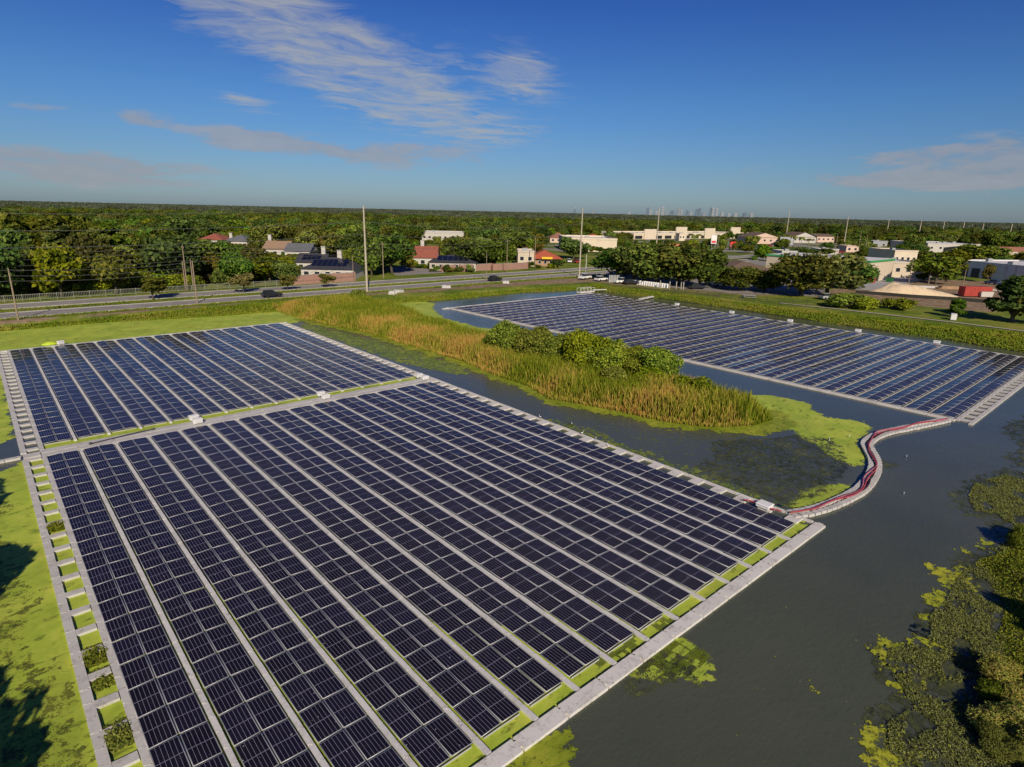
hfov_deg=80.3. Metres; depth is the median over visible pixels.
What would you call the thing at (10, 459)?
gangway
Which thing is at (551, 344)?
shrub
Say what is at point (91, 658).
weed tuft
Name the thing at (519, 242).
tall tree
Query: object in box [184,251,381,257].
power line
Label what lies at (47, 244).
leafy tree
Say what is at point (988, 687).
marsh shrub
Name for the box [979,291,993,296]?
skip
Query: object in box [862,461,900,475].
pondweed
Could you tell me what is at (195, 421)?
inverter box
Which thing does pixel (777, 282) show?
oak tree
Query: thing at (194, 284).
utility pole
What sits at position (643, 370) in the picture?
shrub
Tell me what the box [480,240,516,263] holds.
oak tree
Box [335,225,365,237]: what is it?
leafy tree
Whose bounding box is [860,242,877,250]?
shrub
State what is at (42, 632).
duckweed
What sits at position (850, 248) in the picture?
building
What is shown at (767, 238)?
shop building
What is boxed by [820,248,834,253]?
oak tree
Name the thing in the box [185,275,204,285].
shrub
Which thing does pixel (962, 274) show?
loading door
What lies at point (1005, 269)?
warehouse
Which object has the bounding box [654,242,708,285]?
oak tree
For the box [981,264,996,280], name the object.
autumn tree
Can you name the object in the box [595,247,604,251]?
oak tree
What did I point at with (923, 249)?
leafy tree
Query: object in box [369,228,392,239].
oak tree
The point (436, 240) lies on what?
shrub
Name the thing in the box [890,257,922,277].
office block
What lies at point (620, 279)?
parked car
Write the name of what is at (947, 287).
material stack
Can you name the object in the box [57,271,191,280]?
power line
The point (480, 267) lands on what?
brick wall
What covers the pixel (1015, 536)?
marsh shrub
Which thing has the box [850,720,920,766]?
duckweed
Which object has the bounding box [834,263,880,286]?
oak tree
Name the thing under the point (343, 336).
duckweed
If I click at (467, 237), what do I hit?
leafy tree
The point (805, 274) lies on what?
oak tree
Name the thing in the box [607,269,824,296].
parking lot
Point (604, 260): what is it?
oak tree
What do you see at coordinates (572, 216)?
horizon woods
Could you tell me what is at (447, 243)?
oak tree
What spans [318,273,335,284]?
street tree
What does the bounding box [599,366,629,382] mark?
shrub
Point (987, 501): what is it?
pondweed
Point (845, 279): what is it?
oak tree
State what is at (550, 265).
shrub
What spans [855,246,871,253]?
leafy tree
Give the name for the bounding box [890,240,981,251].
warehouse
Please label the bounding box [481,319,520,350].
shrub
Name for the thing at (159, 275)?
shrub
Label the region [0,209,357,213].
power line
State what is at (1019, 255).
leafy tree
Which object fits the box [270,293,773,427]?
cattail reeds
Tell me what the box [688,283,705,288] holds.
parked car
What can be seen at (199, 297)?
median grass
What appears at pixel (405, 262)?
leafy tree
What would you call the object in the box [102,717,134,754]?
weed tuft
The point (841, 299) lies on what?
shrub
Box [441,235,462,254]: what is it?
leafy tree
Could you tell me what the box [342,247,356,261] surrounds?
leafy tree
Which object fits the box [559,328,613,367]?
shrub
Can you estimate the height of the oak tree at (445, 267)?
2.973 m
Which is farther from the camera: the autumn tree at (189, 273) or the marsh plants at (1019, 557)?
the autumn tree at (189, 273)
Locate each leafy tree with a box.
[5,207,1023,315]
[19,208,1019,284]
[26,244,90,297]
[39,241,56,248]
[112,244,139,269]
[252,255,285,282]
[271,261,299,277]
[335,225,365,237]
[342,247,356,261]
[399,256,413,266]
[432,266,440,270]
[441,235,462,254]
[458,235,473,250]
[475,236,491,242]
[525,238,534,249]
[846,235,872,244]
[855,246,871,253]
[919,247,929,250]
[936,249,972,281]
[1010,252,1023,259]
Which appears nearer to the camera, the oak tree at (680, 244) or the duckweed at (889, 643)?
the duckweed at (889, 643)
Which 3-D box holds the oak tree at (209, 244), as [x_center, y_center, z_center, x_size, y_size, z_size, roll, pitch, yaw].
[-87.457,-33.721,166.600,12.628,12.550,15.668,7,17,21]
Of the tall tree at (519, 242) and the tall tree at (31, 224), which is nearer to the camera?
the tall tree at (31, 224)
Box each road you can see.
[0,243,838,308]
[0,248,836,317]
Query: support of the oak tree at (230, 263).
on the ground at (979, 313)
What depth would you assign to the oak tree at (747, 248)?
353.33 m
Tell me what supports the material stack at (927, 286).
on the ground at (979, 313)
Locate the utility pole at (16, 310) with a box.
[7,268,19,319]
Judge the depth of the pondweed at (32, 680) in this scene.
27.39 m
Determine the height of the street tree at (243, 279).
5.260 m
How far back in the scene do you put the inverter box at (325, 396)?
70.50 m
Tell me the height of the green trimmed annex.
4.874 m
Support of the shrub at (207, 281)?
on the ground at (979, 313)
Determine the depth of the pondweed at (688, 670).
29.82 m
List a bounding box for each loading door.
[960,267,968,275]
[970,268,979,277]
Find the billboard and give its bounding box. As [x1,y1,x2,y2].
[780,237,793,244]
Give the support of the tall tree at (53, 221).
on the ground at (979, 313)
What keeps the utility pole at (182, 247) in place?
on the ground at (979, 313)
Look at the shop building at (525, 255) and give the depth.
238.53 m
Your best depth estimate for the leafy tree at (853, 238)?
448.42 m
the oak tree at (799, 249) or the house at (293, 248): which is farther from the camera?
the oak tree at (799, 249)
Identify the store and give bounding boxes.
[559,235,617,251]
[766,252,895,280]
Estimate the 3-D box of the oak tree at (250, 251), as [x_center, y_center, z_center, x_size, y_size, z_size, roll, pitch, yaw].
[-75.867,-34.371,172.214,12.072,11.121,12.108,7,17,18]
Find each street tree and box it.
[139,277,169,299]
[227,272,253,292]
[278,274,297,289]
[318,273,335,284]
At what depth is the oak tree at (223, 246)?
170.46 m
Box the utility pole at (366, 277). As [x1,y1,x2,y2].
[363,206,367,291]
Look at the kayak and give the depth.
94.17 m
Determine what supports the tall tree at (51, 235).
on the ground at (979, 313)
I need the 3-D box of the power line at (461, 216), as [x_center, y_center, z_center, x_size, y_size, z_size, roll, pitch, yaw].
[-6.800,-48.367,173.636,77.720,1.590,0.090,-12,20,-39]
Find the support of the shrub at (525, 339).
on the ground at (979, 313)
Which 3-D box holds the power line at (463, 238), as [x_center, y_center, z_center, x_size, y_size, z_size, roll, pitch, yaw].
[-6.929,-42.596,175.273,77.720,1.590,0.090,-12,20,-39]
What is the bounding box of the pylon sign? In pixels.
[711,235,716,247]
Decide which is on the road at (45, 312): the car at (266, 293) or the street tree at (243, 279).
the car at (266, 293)
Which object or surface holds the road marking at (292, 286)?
on the road at (189, 294)
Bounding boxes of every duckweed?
[0,310,299,443]
[0,456,809,766]
[43,376,418,455]
[300,323,469,374]
[395,301,490,332]
[506,726,578,766]
[541,418,793,509]
[554,412,748,454]
[624,637,715,683]
[751,395,872,465]
[786,483,850,507]
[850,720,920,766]
[865,632,946,664]
[879,662,925,697]
[916,562,978,621]
[953,537,1000,554]
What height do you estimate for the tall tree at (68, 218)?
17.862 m
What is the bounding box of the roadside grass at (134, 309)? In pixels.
[0,276,576,320]
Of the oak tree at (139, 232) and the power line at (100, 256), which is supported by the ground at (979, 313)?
the oak tree at (139, 232)
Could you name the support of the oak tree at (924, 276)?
on the ground at (979, 313)
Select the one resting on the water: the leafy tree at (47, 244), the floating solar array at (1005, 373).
the floating solar array at (1005, 373)
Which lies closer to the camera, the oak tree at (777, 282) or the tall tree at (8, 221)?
the tall tree at (8, 221)
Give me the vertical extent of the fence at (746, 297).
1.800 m
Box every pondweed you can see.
[0,498,95,766]
[624,645,701,696]
[695,434,848,504]
[859,541,1023,766]
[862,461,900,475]
[946,467,1023,537]
[998,415,1023,466]
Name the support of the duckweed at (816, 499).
on the water
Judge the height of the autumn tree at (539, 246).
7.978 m
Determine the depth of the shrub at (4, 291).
131.83 m
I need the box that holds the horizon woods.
[0,200,1023,230]
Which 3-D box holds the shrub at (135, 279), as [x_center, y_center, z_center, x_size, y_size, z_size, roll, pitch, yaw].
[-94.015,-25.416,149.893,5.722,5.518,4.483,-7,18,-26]
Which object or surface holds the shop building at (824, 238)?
on the ground at (979, 313)
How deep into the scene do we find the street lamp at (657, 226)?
381.75 m
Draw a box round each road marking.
[5,257,764,315]
[7,255,745,306]
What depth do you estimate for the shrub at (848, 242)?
403.85 m
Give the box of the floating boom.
[785,418,950,517]
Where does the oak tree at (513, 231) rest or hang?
on the ground at (979, 313)
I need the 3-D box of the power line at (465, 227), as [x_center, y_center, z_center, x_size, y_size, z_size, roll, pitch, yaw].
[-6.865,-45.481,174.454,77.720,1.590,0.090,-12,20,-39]
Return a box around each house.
[197,233,228,241]
[226,233,247,245]
[262,234,293,254]
[283,243,319,254]
[295,246,331,266]
[299,250,364,278]
[409,240,439,263]
[429,254,477,270]
[548,232,561,242]
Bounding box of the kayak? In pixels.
[42,342,56,345]
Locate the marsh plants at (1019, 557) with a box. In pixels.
[974,541,1023,703]
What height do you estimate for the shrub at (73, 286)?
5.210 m
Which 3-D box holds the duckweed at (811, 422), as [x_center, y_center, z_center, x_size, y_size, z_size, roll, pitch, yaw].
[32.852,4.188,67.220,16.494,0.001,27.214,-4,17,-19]
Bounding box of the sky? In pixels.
[0,0,1023,222]
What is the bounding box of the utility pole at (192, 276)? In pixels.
[190,259,194,290]
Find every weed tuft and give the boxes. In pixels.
[46,519,64,532]
[80,642,107,668]
[87,664,115,692]
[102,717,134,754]
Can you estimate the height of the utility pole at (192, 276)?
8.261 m
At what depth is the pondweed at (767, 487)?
54.91 m
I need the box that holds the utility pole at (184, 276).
[182,261,186,290]
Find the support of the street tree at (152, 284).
on the ground at (979, 313)
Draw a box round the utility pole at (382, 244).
[380,243,383,278]
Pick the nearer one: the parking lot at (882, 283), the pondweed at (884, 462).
the pondweed at (884, 462)
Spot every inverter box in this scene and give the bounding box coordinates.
[188,414,198,420]
[192,417,202,424]
[316,391,324,396]
[321,393,329,399]
[415,373,422,377]
[421,375,428,380]
[756,499,774,510]
[950,313,957,320]
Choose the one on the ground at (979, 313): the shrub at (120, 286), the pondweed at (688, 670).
the shrub at (120, 286)
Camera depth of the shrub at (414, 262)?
225.24 m
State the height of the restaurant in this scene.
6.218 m
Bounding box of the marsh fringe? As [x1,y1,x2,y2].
[295,319,798,435]
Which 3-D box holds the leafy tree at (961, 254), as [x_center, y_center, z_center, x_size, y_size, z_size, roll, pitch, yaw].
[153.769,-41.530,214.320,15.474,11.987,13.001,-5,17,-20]
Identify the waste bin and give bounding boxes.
[886,277,893,281]
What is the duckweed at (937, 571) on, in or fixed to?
on the water
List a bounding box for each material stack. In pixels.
[917,285,937,287]
[936,286,958,288]
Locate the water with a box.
[0,290,1023,766]
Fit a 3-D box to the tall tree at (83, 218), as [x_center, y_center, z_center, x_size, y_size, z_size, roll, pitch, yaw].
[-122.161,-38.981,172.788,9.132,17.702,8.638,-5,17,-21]
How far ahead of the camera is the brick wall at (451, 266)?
210.86 m
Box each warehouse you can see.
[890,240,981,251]
[943,246,1023,254]
[960,258,1023,280]
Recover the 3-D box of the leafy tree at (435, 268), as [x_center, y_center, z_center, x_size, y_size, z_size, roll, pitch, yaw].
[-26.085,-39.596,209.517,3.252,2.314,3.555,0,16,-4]
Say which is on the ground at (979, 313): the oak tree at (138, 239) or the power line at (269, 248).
the oak tree at (138, 239)
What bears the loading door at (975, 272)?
in the warehouse at (1005, 269)
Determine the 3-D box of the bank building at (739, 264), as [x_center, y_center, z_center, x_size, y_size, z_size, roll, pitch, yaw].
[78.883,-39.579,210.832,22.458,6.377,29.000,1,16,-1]
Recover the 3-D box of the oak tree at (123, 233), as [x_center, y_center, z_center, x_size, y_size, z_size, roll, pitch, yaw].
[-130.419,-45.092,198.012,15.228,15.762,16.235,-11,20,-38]
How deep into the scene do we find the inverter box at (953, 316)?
131.13 m
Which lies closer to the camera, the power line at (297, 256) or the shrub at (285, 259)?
the power line at (297, 256)
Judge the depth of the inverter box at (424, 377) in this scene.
79.30 m
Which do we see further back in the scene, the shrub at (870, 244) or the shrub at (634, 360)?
the shrub at (870, 244)
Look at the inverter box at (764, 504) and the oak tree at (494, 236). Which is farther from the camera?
the oak tree at (494, 236)
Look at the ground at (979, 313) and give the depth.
152.83 m
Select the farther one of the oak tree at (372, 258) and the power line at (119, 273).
the oak tree at (372, 258)
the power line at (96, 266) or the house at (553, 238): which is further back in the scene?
the house at (553, 238)
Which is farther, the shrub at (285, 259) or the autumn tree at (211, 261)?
the shrub at (285, 259)
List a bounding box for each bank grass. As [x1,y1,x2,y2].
[0,283,604,330]
[593,286,1023,351]
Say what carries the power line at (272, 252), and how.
attached to the utility pole at (182, 247)
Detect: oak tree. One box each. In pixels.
[0,228,31,247]
[0,243,29,288]
[1,207,1023,279]
[12,205,1023,278]
[13,241,39,287]
[62,232,133,275]
[87,253,136,293]
[95,221,134,237]
[125,227,155,250]
[128,226,199,270]
[137,232,205,273]
[190,237,219,273]
[213,240,244,267]
[216,251,254,284]
[224,243,267,262]
[320,230,345,256]
[335,230,371,249]
[353,236,386,275]
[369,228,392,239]
[370,232,416,273]
[379,234,398,270]
[437,239,449,252]
[442,239,451,254]
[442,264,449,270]
[454,238,492,263]
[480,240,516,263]
[485,234,499,241]
[497,227,527,258]
[498,234,522,260]
[551,259,562,267]
[559,236,591,258]
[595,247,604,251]
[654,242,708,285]
[675,245,730,284]
[678,243,709,279]
[717,266,768,289]
[741,245,755,252]
[750,269,788,290]
[767,252,836,295]
[790,247,805,252]
[791,251,869,292]
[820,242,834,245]
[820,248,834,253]
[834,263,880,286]
[915,272,929,280]
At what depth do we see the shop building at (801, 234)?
519.68 m
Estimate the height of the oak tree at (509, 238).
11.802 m
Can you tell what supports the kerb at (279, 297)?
on the road at (45, 312)
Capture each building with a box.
[422,230,464,240]
[517,248,534,265]
[675,232,685,240]
[721,260,768,279]
[737,232,778,243]
[780,231,815,242]
[811,234,835,242]
[811,247,838,253]
[838,245,858,251]
[871,240,887,246]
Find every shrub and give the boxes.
[0,287,24,298]
[3,285,35,295]
[30,280,65,294]
[63,274,89,292]
[69,277,104,292]
[89,275,113,291]
[109,282,124,291]
[123,271,142,289]
[134,269,151,286]
[149,271,174,286]
[164,272,188,289]
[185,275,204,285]
[196,274,212,282]
[209,267,232,284]
[258,275,276,280]
[277,256,295,262]
[350,289,365,296]
[407,259,417,265]
[432,237,439,243]
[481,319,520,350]
[513,326,552,354]
[532,332,568,358]
[547,263,555,267]
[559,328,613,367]
[582,338,629,368]
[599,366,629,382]
[616,344,645,373]
[632,366,669,382]
[639,346,683,376]
[673,375,713,393]
[717,239,727,245]
[744,236,761,242]
[823,293,868,307]
[842,240,856,244]
[849,296,880,309]
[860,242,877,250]
[879,298,919,308]
[965,697,1023,760]
[974,676,1022,701]
[975,720,1023,765]
[977,651,1023,700]
[1003,524,1023,549]
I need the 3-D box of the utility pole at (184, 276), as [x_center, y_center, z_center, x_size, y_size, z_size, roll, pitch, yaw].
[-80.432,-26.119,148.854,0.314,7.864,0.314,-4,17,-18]
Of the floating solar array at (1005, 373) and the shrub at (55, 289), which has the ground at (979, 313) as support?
the shrub at (55, 289)
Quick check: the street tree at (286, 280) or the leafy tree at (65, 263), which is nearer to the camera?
the leafy tree at (65, 263)
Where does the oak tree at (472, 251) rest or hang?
on the ground at (979, 313)
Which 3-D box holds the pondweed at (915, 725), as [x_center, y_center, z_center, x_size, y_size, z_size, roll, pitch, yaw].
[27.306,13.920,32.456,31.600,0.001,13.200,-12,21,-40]
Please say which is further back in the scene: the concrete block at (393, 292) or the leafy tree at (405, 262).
the leafy tree at (405, 262)
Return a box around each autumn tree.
[179,270,205,279]
[196,253,219,273]
[204,273,212,283]
[533,243,543,251]
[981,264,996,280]
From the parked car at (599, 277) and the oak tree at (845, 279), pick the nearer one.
the oak tree at (845, 279)
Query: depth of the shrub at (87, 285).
141.04 m
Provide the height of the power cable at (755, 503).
0.143 m
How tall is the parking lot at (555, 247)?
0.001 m
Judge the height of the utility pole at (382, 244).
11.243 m
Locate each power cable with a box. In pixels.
[743,499,781,511]
[790,418,945,512]
[812,418,948,510]
[844,429,898,496]
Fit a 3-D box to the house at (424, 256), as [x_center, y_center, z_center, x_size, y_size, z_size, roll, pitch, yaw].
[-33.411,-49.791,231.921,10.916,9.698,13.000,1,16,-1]
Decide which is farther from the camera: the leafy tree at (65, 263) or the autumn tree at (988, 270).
the autumn tree at (988, 270)
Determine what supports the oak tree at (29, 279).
on the ground at (979, 313)
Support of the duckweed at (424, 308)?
on the water
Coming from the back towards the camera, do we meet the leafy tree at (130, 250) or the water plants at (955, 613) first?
the leafy tree at (130, 250)
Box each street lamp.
[573,207,582,275]
[656,208,659,243]
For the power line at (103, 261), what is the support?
attached to the utility pole at (182, 247)
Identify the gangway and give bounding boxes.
[0,456,20,463]
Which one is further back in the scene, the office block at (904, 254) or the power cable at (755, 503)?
the office block at (904, 254)
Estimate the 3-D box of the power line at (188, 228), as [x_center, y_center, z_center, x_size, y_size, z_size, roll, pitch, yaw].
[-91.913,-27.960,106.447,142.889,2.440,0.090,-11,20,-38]
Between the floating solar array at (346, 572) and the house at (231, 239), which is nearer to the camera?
the floating solar array at (346, 572)
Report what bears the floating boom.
on the water
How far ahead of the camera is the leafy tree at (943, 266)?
274.20 m
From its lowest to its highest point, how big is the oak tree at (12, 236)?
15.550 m
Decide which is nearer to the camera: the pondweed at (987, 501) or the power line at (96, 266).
the pondweed at (987, 501)
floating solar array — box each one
[0,322,825,766]
[442,293,1023,425]
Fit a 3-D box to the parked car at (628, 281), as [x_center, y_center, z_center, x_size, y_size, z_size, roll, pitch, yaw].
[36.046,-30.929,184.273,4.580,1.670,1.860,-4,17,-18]
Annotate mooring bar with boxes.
[89,428,154,444]
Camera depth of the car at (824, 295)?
159.15 m
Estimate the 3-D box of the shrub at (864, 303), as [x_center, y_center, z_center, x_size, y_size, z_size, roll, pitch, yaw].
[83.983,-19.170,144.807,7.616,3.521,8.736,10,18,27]
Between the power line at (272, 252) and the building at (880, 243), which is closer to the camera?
the power line at (272, 252)
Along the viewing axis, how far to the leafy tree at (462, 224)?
468.47 m
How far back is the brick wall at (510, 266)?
222.61 m
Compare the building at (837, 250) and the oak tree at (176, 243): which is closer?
the oak tree at (176, 243)
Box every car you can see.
[260,290,282,297]
[487,275,501,281]
[578,273,591,279]
[594,275,607,281]
[613,277,624,283]
[623,279,638,284]
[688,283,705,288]
[712,281,725,285]
[818,293,830,299]
[984,279,1000,284]
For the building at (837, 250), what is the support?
on the ground at (979, 313)
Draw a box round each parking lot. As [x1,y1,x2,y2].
[543,238,857,265]
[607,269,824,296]
[850,276,930,289]
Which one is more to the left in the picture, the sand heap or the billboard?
the billboard
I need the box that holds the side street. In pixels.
[387,265,443,275]
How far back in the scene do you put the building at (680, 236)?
506.56 m
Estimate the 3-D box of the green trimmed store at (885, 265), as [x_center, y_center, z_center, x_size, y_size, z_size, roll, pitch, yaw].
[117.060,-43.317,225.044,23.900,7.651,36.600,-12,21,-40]
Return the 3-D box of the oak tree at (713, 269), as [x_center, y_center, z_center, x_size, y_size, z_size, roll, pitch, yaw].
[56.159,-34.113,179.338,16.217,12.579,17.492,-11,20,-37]
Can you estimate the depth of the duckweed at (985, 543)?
42.35 m
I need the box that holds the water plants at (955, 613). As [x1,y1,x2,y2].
[886,472,1023,766]
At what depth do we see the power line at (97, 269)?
116.41 m
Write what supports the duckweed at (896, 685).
on the water
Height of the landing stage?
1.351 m
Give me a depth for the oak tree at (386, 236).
205.01 m
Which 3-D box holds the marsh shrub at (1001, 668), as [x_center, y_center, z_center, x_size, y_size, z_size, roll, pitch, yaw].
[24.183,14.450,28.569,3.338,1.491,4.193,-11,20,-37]
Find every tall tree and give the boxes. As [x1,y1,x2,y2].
[0,210,33,242]
[16,216,35,229]
[20,216,48,246]
[27,214,59,246]
[36,214,67,242]
[37,223,79,244]
[57,214,81,232]
[70,219,97,241]
[76,214,91,222]
[82,226,110,248]
[97,220,127,247]
[509,234,527,260]
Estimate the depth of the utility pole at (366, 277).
151.91 m
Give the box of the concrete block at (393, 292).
[388,290,396,294]
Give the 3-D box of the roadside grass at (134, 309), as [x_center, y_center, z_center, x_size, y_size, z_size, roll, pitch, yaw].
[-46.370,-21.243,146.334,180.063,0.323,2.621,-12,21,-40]
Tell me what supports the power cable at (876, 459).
on the floating boom
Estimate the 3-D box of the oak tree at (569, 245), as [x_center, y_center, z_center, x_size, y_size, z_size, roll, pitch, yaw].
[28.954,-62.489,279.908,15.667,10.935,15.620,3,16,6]
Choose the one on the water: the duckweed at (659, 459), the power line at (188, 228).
the duckweed at (659, 459)
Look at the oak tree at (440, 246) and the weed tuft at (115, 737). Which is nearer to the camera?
the weed tuft at (115, 737)
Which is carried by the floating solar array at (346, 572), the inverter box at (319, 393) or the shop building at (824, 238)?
the inverter box at (319, 393)
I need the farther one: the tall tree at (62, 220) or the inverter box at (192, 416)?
the tall tree at (62, 220)
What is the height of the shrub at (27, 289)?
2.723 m
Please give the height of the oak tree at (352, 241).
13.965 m
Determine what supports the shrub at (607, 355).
on the ground at (979, 313)
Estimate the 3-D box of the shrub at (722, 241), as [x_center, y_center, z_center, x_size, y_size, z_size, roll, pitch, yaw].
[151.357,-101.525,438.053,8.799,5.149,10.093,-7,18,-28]
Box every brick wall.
[293,272,355,284]
[441,264,455,271]
[459,263,491,271]
[492,262,527,270]
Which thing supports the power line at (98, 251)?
attached to the utility pole at (182, 247)
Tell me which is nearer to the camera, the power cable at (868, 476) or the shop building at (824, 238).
the power cable at (868, 476)
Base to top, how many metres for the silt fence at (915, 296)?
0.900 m
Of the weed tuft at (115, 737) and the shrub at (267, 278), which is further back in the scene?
the shrub at (267, 278)
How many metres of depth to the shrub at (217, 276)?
160.79 m
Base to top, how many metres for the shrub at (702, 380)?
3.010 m
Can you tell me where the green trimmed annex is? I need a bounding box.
[772,249,797,252]
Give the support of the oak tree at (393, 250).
on the ground at (979, 313)
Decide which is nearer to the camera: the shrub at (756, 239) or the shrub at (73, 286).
the shrub at (73, 286)
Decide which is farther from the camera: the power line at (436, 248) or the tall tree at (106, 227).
the power line at (436, 248)
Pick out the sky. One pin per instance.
(903, 110)
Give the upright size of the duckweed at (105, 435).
0.001 m
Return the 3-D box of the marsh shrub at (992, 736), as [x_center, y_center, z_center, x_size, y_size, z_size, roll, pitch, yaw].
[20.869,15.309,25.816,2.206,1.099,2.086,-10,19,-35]
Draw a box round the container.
[957,286,992,296]
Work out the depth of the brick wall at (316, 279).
170.52 m
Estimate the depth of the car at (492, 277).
184.33 m
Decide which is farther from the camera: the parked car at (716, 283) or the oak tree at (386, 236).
the oak tree at (386, 236)
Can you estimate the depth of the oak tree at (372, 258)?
188.89 m
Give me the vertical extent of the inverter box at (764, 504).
0.405 m
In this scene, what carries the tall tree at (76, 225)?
on the ground at (979, 313)
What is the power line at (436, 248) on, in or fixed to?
attached to the utility pole at (382, 244)
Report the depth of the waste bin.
208.58 m
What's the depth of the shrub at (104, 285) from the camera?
142.38 m
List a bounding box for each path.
[608,284,719,295]
[783,303,1023,330]
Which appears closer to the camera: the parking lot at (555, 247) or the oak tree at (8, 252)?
the oak tree at (8, 252)
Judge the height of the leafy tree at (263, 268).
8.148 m
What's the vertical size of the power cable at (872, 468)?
0.144 m
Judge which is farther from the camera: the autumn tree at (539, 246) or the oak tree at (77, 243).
the autumn tree at (539, 246)
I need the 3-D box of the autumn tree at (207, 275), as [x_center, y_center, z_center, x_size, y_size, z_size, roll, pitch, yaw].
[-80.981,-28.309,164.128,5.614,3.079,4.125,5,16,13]
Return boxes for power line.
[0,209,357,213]
[0,234,362,248]
[2,247,172,255]
[4,261,174,271]
[5,256,182,266]
[6,251,181,260]
[30,262,190,270]
[47,222,352,230]
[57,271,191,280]
[63,267,188,275]
[183,247,381,252]
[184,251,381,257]
[198,244,373,248]
[366,209,581,216]
[366,233,580,238]
[371,222,575,227]
[383,244,502,248]
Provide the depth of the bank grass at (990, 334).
126.00 m
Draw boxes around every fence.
[0,280,281,301]
[668,288,815,305]
[855,290,983,302]
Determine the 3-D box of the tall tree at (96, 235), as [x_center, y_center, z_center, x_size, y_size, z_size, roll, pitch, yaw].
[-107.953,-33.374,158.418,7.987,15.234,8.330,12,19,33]
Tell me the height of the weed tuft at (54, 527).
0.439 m
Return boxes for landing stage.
[577,287,606,292]
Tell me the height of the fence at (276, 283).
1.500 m
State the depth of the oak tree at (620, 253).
362.20 m
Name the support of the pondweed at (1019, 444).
on the water
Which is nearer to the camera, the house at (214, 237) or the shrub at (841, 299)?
the shrub at (841, 299)
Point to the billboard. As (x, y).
(792, 240)
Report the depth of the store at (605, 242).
336.62 m
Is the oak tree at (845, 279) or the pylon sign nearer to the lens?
the oak tree at (845, 279)
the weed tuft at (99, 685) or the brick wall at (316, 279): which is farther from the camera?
the brick wall at (316, 279)
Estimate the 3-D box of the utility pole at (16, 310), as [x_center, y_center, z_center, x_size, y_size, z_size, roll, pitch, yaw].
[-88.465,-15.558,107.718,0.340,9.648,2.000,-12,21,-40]
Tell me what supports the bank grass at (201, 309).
on the ground at (979, 313)
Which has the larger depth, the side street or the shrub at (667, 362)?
the side street
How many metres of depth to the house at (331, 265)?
181.82 m
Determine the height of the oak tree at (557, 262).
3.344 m
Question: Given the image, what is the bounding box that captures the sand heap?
[870,282,957,296]
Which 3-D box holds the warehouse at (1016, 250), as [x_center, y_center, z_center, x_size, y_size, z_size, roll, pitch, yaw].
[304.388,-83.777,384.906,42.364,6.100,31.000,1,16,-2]
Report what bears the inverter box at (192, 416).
on the floating solar array at (346, 572)
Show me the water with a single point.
(778, 640)
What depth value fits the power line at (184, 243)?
124.36 m
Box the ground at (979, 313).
[0,207,1023,423]
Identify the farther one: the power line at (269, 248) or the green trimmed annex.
the green trimmed annex
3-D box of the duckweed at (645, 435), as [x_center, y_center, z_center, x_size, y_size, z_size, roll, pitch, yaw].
[14.259,5.145,62.382,29.516,0.001,13.685,8,17,21]
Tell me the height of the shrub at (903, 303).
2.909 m
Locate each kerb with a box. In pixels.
[0,245,835,309]
[0,259,765,318]
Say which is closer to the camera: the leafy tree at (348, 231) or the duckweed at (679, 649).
the duckweed at (679, 649)
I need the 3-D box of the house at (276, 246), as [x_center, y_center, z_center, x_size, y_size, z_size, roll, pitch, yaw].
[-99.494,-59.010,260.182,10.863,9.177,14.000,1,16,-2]
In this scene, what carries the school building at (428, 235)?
on the ground at (979, 313)
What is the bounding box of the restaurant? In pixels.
[534,250,561,265]
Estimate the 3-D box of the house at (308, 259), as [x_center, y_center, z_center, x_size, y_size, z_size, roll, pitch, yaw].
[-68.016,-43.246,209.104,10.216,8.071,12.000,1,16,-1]
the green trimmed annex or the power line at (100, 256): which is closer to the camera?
the power line at (100, 256)
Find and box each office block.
[868,247,918,259]
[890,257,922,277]
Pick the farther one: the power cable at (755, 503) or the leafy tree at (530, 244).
the leafy tree at (530, 244)
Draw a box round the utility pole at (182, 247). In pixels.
[181,246,187,290]
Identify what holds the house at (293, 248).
on the ground at (979, 313)
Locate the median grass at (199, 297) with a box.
[0,273,554,312]
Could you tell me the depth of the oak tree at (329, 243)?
218.88 m
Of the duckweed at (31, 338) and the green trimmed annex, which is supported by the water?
the duckweed at (31, 338)
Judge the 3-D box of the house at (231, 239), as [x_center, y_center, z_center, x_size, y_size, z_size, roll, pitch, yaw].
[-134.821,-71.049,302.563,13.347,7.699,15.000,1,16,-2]
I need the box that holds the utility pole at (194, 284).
[192,261,197,302]

